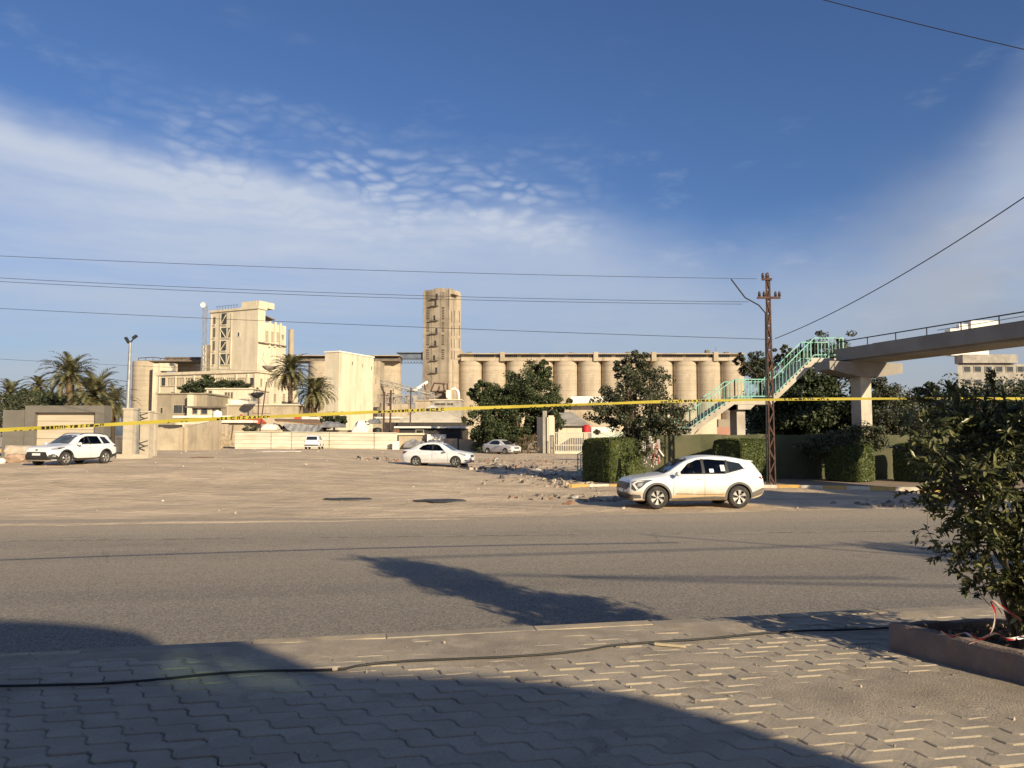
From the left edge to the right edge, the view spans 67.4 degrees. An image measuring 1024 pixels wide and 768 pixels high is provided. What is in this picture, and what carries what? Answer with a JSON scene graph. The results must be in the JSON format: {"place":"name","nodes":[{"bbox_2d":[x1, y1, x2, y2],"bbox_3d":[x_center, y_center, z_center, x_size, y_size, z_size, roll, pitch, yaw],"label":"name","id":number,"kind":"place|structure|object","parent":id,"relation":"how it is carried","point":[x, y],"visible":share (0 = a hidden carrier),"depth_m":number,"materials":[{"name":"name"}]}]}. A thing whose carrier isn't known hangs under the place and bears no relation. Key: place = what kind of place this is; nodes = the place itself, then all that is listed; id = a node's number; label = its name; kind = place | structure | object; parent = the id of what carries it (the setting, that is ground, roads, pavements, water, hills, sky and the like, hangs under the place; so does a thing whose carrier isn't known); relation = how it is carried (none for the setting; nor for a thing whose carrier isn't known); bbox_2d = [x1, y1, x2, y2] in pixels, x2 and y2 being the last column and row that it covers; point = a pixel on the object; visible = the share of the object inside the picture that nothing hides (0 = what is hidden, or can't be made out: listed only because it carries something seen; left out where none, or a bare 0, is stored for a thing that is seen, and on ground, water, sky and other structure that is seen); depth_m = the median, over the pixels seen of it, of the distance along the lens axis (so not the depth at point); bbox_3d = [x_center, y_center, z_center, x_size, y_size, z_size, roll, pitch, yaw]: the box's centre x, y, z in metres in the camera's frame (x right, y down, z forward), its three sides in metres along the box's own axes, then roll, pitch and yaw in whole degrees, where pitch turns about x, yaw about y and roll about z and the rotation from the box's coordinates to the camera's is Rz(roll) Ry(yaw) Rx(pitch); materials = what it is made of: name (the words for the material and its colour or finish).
{"place":"outdoors","nodes":[
{"label":"outdoors","id":0,"kind":"place"},
{"bbox_2d":[0,435,1016,525],"bbox_3d":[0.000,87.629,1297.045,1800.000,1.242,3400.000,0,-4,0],"label":"ground","id":1,"kind":"structure","parent":0,"point":[122,488],"depth_m":30.16,"materials":[{"name":"soil"}]},
{"bbox_2d":[0,378,31,406],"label":"palm tree","id":2,"kind":"object","parent":1,"relation":"on","point":[9,387],"visible":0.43,"depth_m":87.78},
{"bbox_2d":[4,445,30,456],"bbox_3d":[-28.627,4.066,44.827,1.609,1.022,1.145,0,-4,0],"label":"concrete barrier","id":3,"kind":"object","parent":1,"relation":"on","point":[13,449],"visible":0.34,"depth_m":44.36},
{"bbox_2d":[0,390,49,436],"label":"tree","id":4,"kind":"object","parent":1,"relation":"on","point":[24,400],"visible":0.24,"depth_m":71.78,"materials":[{"name":"green plant"}]},
{"bbox_2d":[21,375,51,393],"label":"palm tree","id":5,"kind":"object","parent":1,"relation":"on","point":[38,383],"visible":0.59,"depth_m":103.86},
{"bbox_2d":[7,388,76,405],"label":"tree","id":6,"kind":"object","parent":1,"relation":"on","point":[54,400],"visible":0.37,"depth_m":83.25,"materials":[{"name":"green plant"}]},
{"bbox_2d":[1,406,111,456],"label":"gate wall","id":7,"kind":"structure","parent":1,"relation":"on","point":[30,416],"depth_m":50.16,"materials":[{"name":"beige"}]},
{"bbox_2d":[35,351,97,405],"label":"palm tree","id":8,"kind":"object","parent":1,"relation":"on","point":[70,368],"visible":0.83,"depth_m":73.71,"materials":[{"name":"plant"}]},
{"bbox_2d":[25,433,116,464],"bbox_3d":[-22.982,3.377,40.165,2.300,1.653,4.504,-1,-4,14],"label":"parked car","id":9,"kind":"object","parent":1,"relation":"on","point":[65,449],"visible":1,"depth_m":39.53,"materials":[{"name":"white paint"}]},
{"bbox_2d":[57,367,133,421],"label":"palm tree","id":10,"kind":"object","parent":1,"relation":"on","point":[94,386],"visible":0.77,"depth_m":65.43,"materials":[{"name":"plant"}]},
{"bbox_2d":[103,383,141,443],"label":"palm tree","id":11,"kind":"object","parent":1,"relation":"on","point":[114,417],"visible":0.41,"depth_m":77.70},
{"bbox_2d":[122,408,136,453],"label":"gate pillar","id":12,"kind":"structure","parent":1,"relation":"on","point":[129,436],"depth_m":46.93,"materials":[{"name":"concrete"}]},
{"bbox_2d":[122,335,137,444],"bbox_3d":[-27.947,1.012,56.055,0.926,9.275,0.560,0,-4,0],"label":"street lamp","id":13,"kind":"object","parent":1,"relation":"on","point":[128,388],"visible":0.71,"depth_m":56.09,"materials":[{"name":"metal"}]},
{"bbox_2d":[131,361,160,433],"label":"grain silo","id":14,"kind":"object","parent":1,"relation":"on","point":[142,375],"visible":0.4,"depth_m":258.37,"materials":[{"name":"concrete"}]},
{"bbox_2d":[138,357,200,363],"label":"silo gallery","id":15,"kind":"object","parent":14,"relation":"on","point":[186,360],"visible":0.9,"depth_m":259.64,"materials":[{"name":"concrete"}]},
{"bbox_2d":[139,411,154,457],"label":"gate pillar","id":16,"kind":"structure","parent":1,"relation":"on","point":[146,432],"depth_m":47.94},
{"bbox_2d":[152,363,177,411],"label":"stair shaft","id":17,"kind":"object","parent":1,"relation":"on","point":[161,367],"visible":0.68,"depth_m":254.89,"materials":[{"name":"beige paint"}]},
{"bbox_2d":[157,427,184,449],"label":"yard wall","id":18,"kind":"structure","parent":1,"relation":"on","point":[170,439],"depth_m":69.83,"materials":[{"name":"beige paint"}]},
{"bbox_2d":[155,393,228,424],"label":"house","id":19,"kind":"structure","parent":1,"relation":"on","point":[170,405],"depth_m":138.09,"materials":[{"name":"beige paint"}]},
{"bbox_2d":[171,374,215,392],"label":"tree","id":20,"kind":"object","parent":1,"relation":"on","point":[206,381],"visible":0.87,"depth_m":157.10,"materials":[{"name":"green plant"}]},
{"bbox_2d":[184,420,221,449],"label":"yard wall","id":21,"kind":"structure","parent":1,"relation":"on","point":[204,436],"depth_m":73.83,"materials":[{"name":"beige paint"}]},
{"bbox_2d":[201,302,207,370],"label":"lattice mast","id":22,"kind":"object","parent":1,"relation":"on","point":[203,304],"visible":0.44,"depth_m":227.10,"materials":[{"name":"metal"}]},
{"bbox_2d":[185,406,225,415],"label":"porch","id":23,"kind":"object","parent":1,"relation":"on","point":[202,410],"visible":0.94,"depth_m":127.94,"materials":[{"name":"beige paint"}]},
{"bbox_2d":[155,369,297,403],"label":"office building","id":24,"kind":"structure","parent":1,"relation":"on","point":[169,382],"depth_m":219.53,"materials":[{"name":"beige paint"}]},
{"bbox_2d":[214,379,250,387],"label":"tree","id":25,"kind":"object","parent":1,"relation":"on","point":[225,383],"visible":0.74,"depth_m":159.47,"materials":[{"name":"green plant"}]},
{"bbox_2d":[205,420,265,443],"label":"shed","id":26,"kind":"structure","parent":1,"relation":"on","point":[236,425],"depth_m":105.81,"materials":[{"name":"beige paint"}]},
{"bbox_2d":[205,388,269,415],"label":"house","id":27,"kind":"structure","parent":1,"relation":"on","point":[244,394],"depth_m":148.21,"materials":[{"name":"beige paint"}]},
{"bbox_2d":[209,300,286,371],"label":"silo building","id":28,"kind":"structure","parent":1,"relation":"on","point":[244,342],"depth_m":237.43,"materials":[{"name":"beige paint"}]},
{"bbox_2d":[226,404,307,431],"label":"outbuilding","id":29,"kind":"structure","parent":1,"relation":"on","point":[252,409],"depth_m":121.97,"materials":[{"name":"beige paint"}]},
{"bbox_2d":[267,353,315,403],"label":"palm tree","id":30,"kind":"object","parent":1,"relation":"on","point":[288,379],"visible":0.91,"depth_m":133.73,"materials":[{"name":"plant"}]},
{"bbox_2d":[274,419,326,431],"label":"shack","id":31,"kind":"structure","parent":1,"relation":"on","point":[289,427],"depth_m":95.59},
{"bbox_2d":[289,376,337,424],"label":"palm tree","id":32,"kind":"object","parent":1,"relation":"on","point":[312,400],"visible":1,"depth_m":123.43,"materials":[{"name":"plant"}]},
{"bbox_2d":[304,435,324,448],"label":"parked car","id":33,"kind":"object","parent":1,"relation":"on","point":[310,441],"visible":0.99,"depth_m":85.84,"materials":[{"name":"white paint"}]},
{"bbox_2d":[235,431,396,448],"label":"sheet fence","id":34,"kind":"object","parent":1,"relation":"on","point":[296,440],"visible":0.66,"depth_m":92.03,"materials":[{"name":"white metal"}]},
{"bbox_2d":[308,361,324,424],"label":"grain silo","id":35,"kind":"object","parent":1,"relation":"on","point":[319,367],"visible":0.17,"depth_m":286.37,"materials":[{"name":"concrete"}]},
{"bbox_2d":[324,351,383,431],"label":"silo building","id":36,"kind":"structure","parent":1,"relation":"on","point":[356,383],"depth_m":202.59,"materials":[{"name":"beige paint"}]},
{"bbox_2d":[382,362,400,416],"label":"grain silo","id":37,"kind":"object","parent":1,"relation":"on","point":[392,371],"visible":0.25,"depth_m":296.44,"materials":[{"name":"concrete"}]},
{"bbox_2d":[287,355,402,363],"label":"silo gallery","id":38,"kind":"object","parent":37,"relation":"on","point":[389,358],"visible":0.26,"depth_m":295.29,"materials":[{"name":"concrete"}]},
{"bbox_2d":[396,352,422,362],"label":"conveyor bridge","id":39,"kind":"structure","parent":37,"relation":"on","point":[413,356],"depth_m":300.36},
{"bbox_2d":[377,394,437,416],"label":"conveyor","id":40,"kind":"object","parent":1,"relation":"on","point":[396,399],"visible":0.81,"depth_m":217.13,"materials":[{"name":"metal"}]},
{"bbox_2d":[397,433,428,448],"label":"wall","id":41,"kind":"structure","parent":1,"relation":"on","point":[405,437],"depth_m":91.76,"materials":[{"name":"beige paint"}]},
{"bbox_2d":[382,422,467,438],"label":"shed","id":42,"kind":"structure","parent":1,"relation":"on","point":[465,432],"depth_m":100.87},
{"bbox_2d":[395,412,461,421],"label":"gable roof shed","id":43,"kind":"structure","parent":1,"relation":"on","point":[431,417],"depth_m":109.74,"materials":[{"name":"beige paint"}]},
{"bbox_2d":[394,426,468,449],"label":"carport","id":44,"kind":"object","parent":1,"relation":"on","point":[453,432],"visible":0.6,"depth_m":95.81,"materials":[{"name":"white paint"}]},
{"bbox_2d":[402,442,474,466],"bbox_3d":[-4.650,4.431,48.614,4.504,1.517,2.170,-1,-4,14],"label":"parked car","id":45,"kind":"object","parent":1,"relation":"on","point":[428,452],"visible":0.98,"depth_m":47.92,"materials":[{"name":"white paint"}]},
{"bbox_2d":[422,288,460,399],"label":"grain tower","id":46,"kind":"structure","parent":1,"relation":"on","point":[441,340],"depth_m":297.43,"materials":[{"name":"concrete"}]},
{"bbox_2d":[413,381,447,398],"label":"loading chute","id":47,"kind":"object","parent":46,"relation":"attached to","point":[441,394],"visible":0.68,"depth_m":281.37,"materials":[{"name":"white paint"}]},
{"bbox_2d":[429,399,463,418],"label":"outbuilding","id":48,"kind":"structure","parent":1,"relation":"on","point":[440,403],"depth_m":210.07,"materials":[{"name":"grey concrete"}]},
{"bbox_2d":[459,361,481,438],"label":"grain silo","id":49,"kind":"object","parent":1,"relation":"on","point":[470,374],"visible":0.49,"depth_m":298.52,"materials":[{"name":"concrete"}]},
{"bbox_2d":[482,361,505,438],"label":"grain silo","id":50,"kind":"object","parent":1,"relation":"on","point":[493,371],"visible":0.3,"depth_m":298.93,"materials":[{"name":"concrete"}]},
{"bbox_2d":[482,439,520,453],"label":"parked car","id":51,"kind":"object","parent":1,"relation":"on","point":[498,446],"visible":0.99,"depth_m":78.04,"materials":[{"name":"silver metal"}]},
{"bbox_2d":[431,463,597,487],"bbox_3d":[1.028,4.894,42.803,11.035,0.500,18.666,-1,-4,13],"label":"rubble heap","id":52,"kind":"object","parent":1,"relation":"on","point":[560,481],"visible":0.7,"depth_m":37.64,"materials":[{"name":"stone"}]},
{"bbox_2d":[461,358,572,452],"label":"tree","id":53,"kind":"object","parent":1,"relation":"on","point":[521,390],"visible":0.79,"depth_m":82.96,"materials":[{"name":"green plant"}]},
{"bbox_2d":[455,457,579,469],"bbox_3d":[1.419,5.505,53.914,10.764,0.355,18.695,0,-4,0],"label":"rubble heap","id":54,"kind":"object","parent":1,"relation":"on","point":[497,461],"visible":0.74,"depth_m":52.99,"materials":[{"name":"stone"}]},
{"bbox_2d":[506,361,529,431],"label":"grain silo","id":55,"kind":"object","parent":1,"relation":"on","point":[515,366],"visible":0.1,"depth_m":298.75,"materials":[{"name":"concrete"}]},
{"bbox_2d":[515,433,539,452],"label":"dry shrub","id":56,"kind":"object","parent":1,"relation":"on","point":[525,446],"visible":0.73,"depth_m":79.58,"materials":[{"name":"brown plant"}]},
{"bbox_2d":[537,417,554,452],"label":"wall","id":57,"kind":"structure","parent":1,"relation":"on","point":[540,433],"depth_m":81.83,"materials":[{"name":"beige paint"}]},
{"bbox_2d":[548,415,553,452],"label":"gate pillar","id":58,"kind":"structure","parent":1,"relation":"on","point":[550,433],"depth_m":80.45,"materials":[{"name":"beige paint"}]},
{"bbox_2d":[554,361,576,411],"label":"grain silo","id":59,"kind":"object","parent":1,"relation":"on","point":[565,374],"visible":0.45,"depth_m":298.61,"materials":[{"name":"concrete"}]},
{"bbox_2d":[460,350,744,380],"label":"silo gallery","id":60,"kind":"object","parent":59,"relation":"on","point":[707,355],"visible":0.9,"depth_m":298.80,"materials":[{"name":"concrete"}]},
{"bbox_2d":[507,493,633,504],"bbox_3d":[2.530,4.135,27.955,4.055,0.154,4.318,4,-5,-44],"label":"rubble heap","id":61,"kind":"object","parent":1,"relation":"on","point":[591,499],"visible":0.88,"depth_m":27.80,"materials":[{"name":"stone"}]},
{"bbox_2d":[555,412,589,450],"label":"gable roof shed","id":62,"kind":"structure","parent":1,"relation":"on","point":[574,422],"depth_m":92.43,"materials":[{"name":"grey concrete"}]},
{"bbox_2d":[554,432,614,453],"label":"picket gate","id":63,"kind":"structure","parent":1,"relation":"on","point":[568,451],"depth_m":79.76,"materials":[{"name":"metal"}]},
{"bbox_2d":[577,361,600,395],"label":"grain silo","id":64,"kind":"object","parent":1,"relation":"on","point":[588,378],"visible":0.41,"depth_m":298.78,"materials":[{"name":"concrete"}]},
{"bbox_2d":[570,405,614,438],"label":"wall","id":65,"kind":"structure","parent":1,"relation":"on","point":[580,411],"depth_m":131.95,"materials":[{"name":"beige paint"}]},
{"bbox_2d":[601,361,624,436],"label":"grain silo","id":66,"kind":"object","parent":1,"relation":"on","point":[607,376],"visible":0.24,"depth_m":298.75,"materials":[{"name":"concrete"}]},
{"bbox_2d":[649,361,672,417],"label":"grain silo","id":67,"kind":"object","parent":1,"relation":"on","point":[666,365],"visible":0.23,"depth_m":298.90,"materials":[{"name":"concrete"}]},
{"bbox_2d":[672,361,696,433],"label":"grain silo","id":68,"kind":"object","parent":1,"relation":"on","point":[685,384],"visible":0.48,"depth_m":298.60,"materials":[{"name":"concrete"}]},
{"bbox_2d":[617,455,763,508],"bbox_3d":[5.794,3.156,25.147,4.564,1.662,2.330,0,-4,-7],"label":"parked car","id":69,"kind":"object","parent":1,"relation":"on","point":[736,482],"visible":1,"depth_m":24.34,"materials":[{"name":"white paint"}]},
{"bbox_2d":[696,361,720,418],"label":"grain silo","id":70,"kind":"object","parent":1,"relation":"on","point":[708,376],"visible":0.52,"depth_m":298.78,"materials":[{"name":"concrete"}]},
{"bbox_2d":[720,361,743,418],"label":"grain silo","id":71,"kind":"object","parent":1,"relation":"on","point":[728,371],"visible":0.3,"depth_m":298.73,"materials":[{"name":"concrete"}]},
{"bbox_2d":[736,368,851,434],"bbox_3d":[16.820,2.134,45.006,7.440,6.336,6.580,0,-4,0],"label":"tree","id":72,"kind":"object","parent":1,"relation":"on","point":[806,417],"visible":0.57,"depth_m":43.38,"materials":[{"name":"green plant"}]},
{"bbox_2d":[572,311,1023,477],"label":"footbridge","id":73,"kind":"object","parent":1,"relation":"on","point":[860,366],"visible":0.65,"depth_m":38.22,"materials":[{"name":"concrete"}]},
{"bbox_2d":[732,330,873,387],"bbox_3d":[17.617,0.955,46.152,8.184,8.749,3.767,0,-4,0],"label":"tree","id":74,"kind":"object","parent":1,"relation":"on","point":[753,372],"visible":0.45,"depth_m":46.34,"materials":[{"name":"green plant"}]},
{"bbox_2d":[792,420,886,458],"bbox_3d":[15.607,3.276,36.670,4.282,3.114,2.705,-1,-4,21],"label":"shrub","id":75,"kind":"object","parent":1,"relation":"on","point":[855,434],"visible":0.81,"depth_m":36.31,"materials":[{"name":"green plant"}]},
{"bbox_2d":[830,499,964,508],"bbox_3d":[12.881,3.981,25.646,4.391,0.207,3.042,0,-4,0],"label":"rubble heap","id":76,"kind":"object","parent":1,"relation":"on","point":[889,503],"visible":0.67,"depth_m":25.41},
{"bbox_2d":[908,371,1023,432],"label":"tree","id":77,"kind":"object","parent":1,"relation":"on","point":[927,392],"visible":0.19,"depth_m":43.59,"materials":[{"name":"green plant"}]},
{"bbox_2d":[945,321,1023,394],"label":"apartment building","id":78,"kind":"structure","parent":1,"relation":"on","point":[974,365],"depth_m":150.41,"materials":[{"name":"beige concrete"}]},
{"bbox_2d":[0,397,1023,431],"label":"caution tape","id":79,"kind":"object","parent":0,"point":[326,414],"visible":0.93,"depth_m":9.59,"materials":[{"name":"plastic"}]},
{"bbox_2d":[0,507,1023,653],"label":"road","id":80,"kind":"structure","parent":0,"point":[80,587],"depth_m":12.48,"materials":[{"name":"asphalt"}]},
{"bbox_2d":[12,530,960,540],"bbox_3d":[-0.250,3.386,17.188,28.610,0.001,0.090,0,-4,-5],"label":"road marking","id":81,"kind":"object","parent":80,"relation":"on","point":[464,535],"visible":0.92,"depth_m":17.16,"materials":[{"name":"paint"}]},
{"bbox_2d":[0,603,1007,655],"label":"kerb","id":82,"kind":"structure","parent":80,"relation":"on","point":[496,630],"depth_m":6.46,"materials":[{"name":"beige paint"}]},
{"bbox_2d":[0,608,1023,767],"bbox_3d":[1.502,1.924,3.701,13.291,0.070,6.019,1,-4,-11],"label":"pavement","id":83,"kind":"structure","parent":0,"point":[107,742],"depth_m":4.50,"materials":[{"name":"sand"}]},
{"bbox_2d":[0,627,888,686],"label":"power cable","id":84,"kind":"object","parent":83,"relation":"on","point":[303,670],"visible":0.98,"depth_m":5.57,"materials":[{"name":"rubber"}]},
{"bbox_2d":[7,607,1015,767],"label":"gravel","id":85,"kind":"structure","parent":83,"relation":"on","point":[630,686],"depth_m":4.87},
{"bbox_2d":[889,618,1023,683],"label":"planter","id":86,"kind":"object","parent":83,"relation":"on","point":[928,640],"visible":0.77,"depth_m":5.54,"materials":[{"name":"concrete"}]},
{"bbox_2d":[879,367,1023,649],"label":"bush","id":87,"kind":"object","parent":86,"relation":"on","point":[995,448],"visible":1,"depth_m":5.48,"materials":[{"name":"green plant"}]},
{"bbox_2d":[947,622,1011,646],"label":"leaf litter","id":88,"kind":"object","parent":86,"relation":"on","point":[1004,633],"visible":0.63,"depth_m":5.65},
{"bbox_2d":[0,0,1023,434],"label":"sky","id":89,"kind":"structure","parent":0,"point":[829,150],"materials":[{"name":"blue"}]},
{"bbox_2d":[589,479,1023,487],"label":"traffic island","id":90,"kind":"structure","parent":0,"point":[885,482],"depth_m":34.27,"materials":[{"name":"concrete"}]},
{"bbox_2d":[582,437,645,482],"bbox_3d":[4.764,3.606,35.946,2.460,2.298,2.295,2,-4,-32],"label":"clipped hedge","id":91,"kind":"object","parent":90,"relation":"on","point":[610,459],"visible":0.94,"depth_m":35.05,"materials":[{"name":"green plant"}]},
{"bbox_2d":[583,349,695,460],"bbox_3d":[5.975,1.609,36.271,4.479,6.489,4.330,-3,-5,36],"label":"tree","id":92,"kind":"object","parent":90,"relation":"on","point":[659,422],"visible":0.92,"depth_m":35.71,"materials":[{"name":"green plant"}]},
{"bbox_2d":[712,438,770,480],"bbox_3d":[10.874,3.674,36.363,1.655,2.297,3.262,-4,-5,44],"label":"clipped hedge","id":93,"kind":"object","parent":90,"relation":"on","point":[753,449],"visible":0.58,"depth_m":35.55,"materials":[{"name":"green plant"}]},
{"bbox_2d":[730,272,780,484],"bbox_3d":[10.720,-0.248,33.557,2.218,9.360,0.215,0,-4,0],"label":"power pole","id":94,"kind":"object","parent":90,"relation":"on","point":[768,321],"visible":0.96,"depth_m":33.56,"materials":[{"name":"metal"}]},
{"bbox_2d":[0,281,695,303],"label":"overhead wire","id":95,"kind":"object","parent":94,"relation":"attached to","point":[355,296],"visible":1,"depth_m":33.62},
{"bbox_2d":[7,278,738,301],"bbox_3d":[-11.959,-4.546,34.125,44.716,1.914,0.019,0,-4,1],"label":"overhead wire","id":96,"kind":"object","parent":94,"relation":"attached to","point":[381,294],"visible":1,"depth_m":34.01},
{"bbox_2d":[7,256,752,278],"bbox_3d":[-11.539,-5.447,33.934,44.659,1.635,0.019,0,-4,0],"label":"overhead wire","id":97,"kind":"object","parent":94,"relation":"attached to","point":[385,270],"visible":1,"depth_m":33.90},
{"bbox_2d":[0,308,772,339],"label":"overhead wire","id":98,"kind":"object","parent":94,"relation":"attached to","point":[396,326],"visible":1,"depth_m":37.26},
{"bbox_2d":[775,197,1023,338],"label":"overhead wire","id":99,"kind":"object","parent":94,"relation":"attached to","point":[913,267],"visible":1,"depth_m":24.07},
{"bbox_2d":[568,481,966,491],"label":"island kerb","id":100,"kind":"structure","parent":90,"relation":"on","point":[582,484],"depth_m":32.41,"materials":[{"name":"yellow paint"}]},
{"bbox_2d":[644,434,1018,478],"bbox_3d":[15.797,3.707,37.987,18.726,2.510,0.187,0,-4,1],"label":"fence","id":101,"kind":"object","parent":90,"relation":"on","point":[791,463],"visible":0.23,"depth_m":37.99,"materials":[{"name":"metal"}]},
{"bbox_2d":[824,443,875,481],"bbox_3d":[15.795,3.758,35.965,1.601,1.970,1.940,3,-5,-34],"label":"clipped hedge","id":102,"kind":"object","parent":90,"relation":"on","point":[851,462],"visible":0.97,"depth_m":35.34,"materials":[{"name":"green plant"}]},
{"bbox_2d":[837,376,949,434],"bbox_3d":[20.829,2.326,41.913,7.373,5.677,5.000,0,-4,0],"label":"tree","id":103,"kind":"object","parent":90,"relation":"on","point":[880,412],"visible":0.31,"depth_m":41.24,"materials":[{"name":"green plant"}]},
{"bbox_2d":[892,442,947,482],"bbox_3d":[19.076,3.728,35.655,1.697,2.090,2.336,2,-4,-32],"label":"clipped hedge","id":104,"kind":"object","parent":90,"relation":"on","point":[903,471],"visible":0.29,"depth_m":35.57,"materials":[{"name":"green plant"}]},
{"bbox_2d":[824,0,1023,49],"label":"overhead wire","id":105,"kind":"object","parent":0,"point":[925,25],"visible":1,"depth_m":19.66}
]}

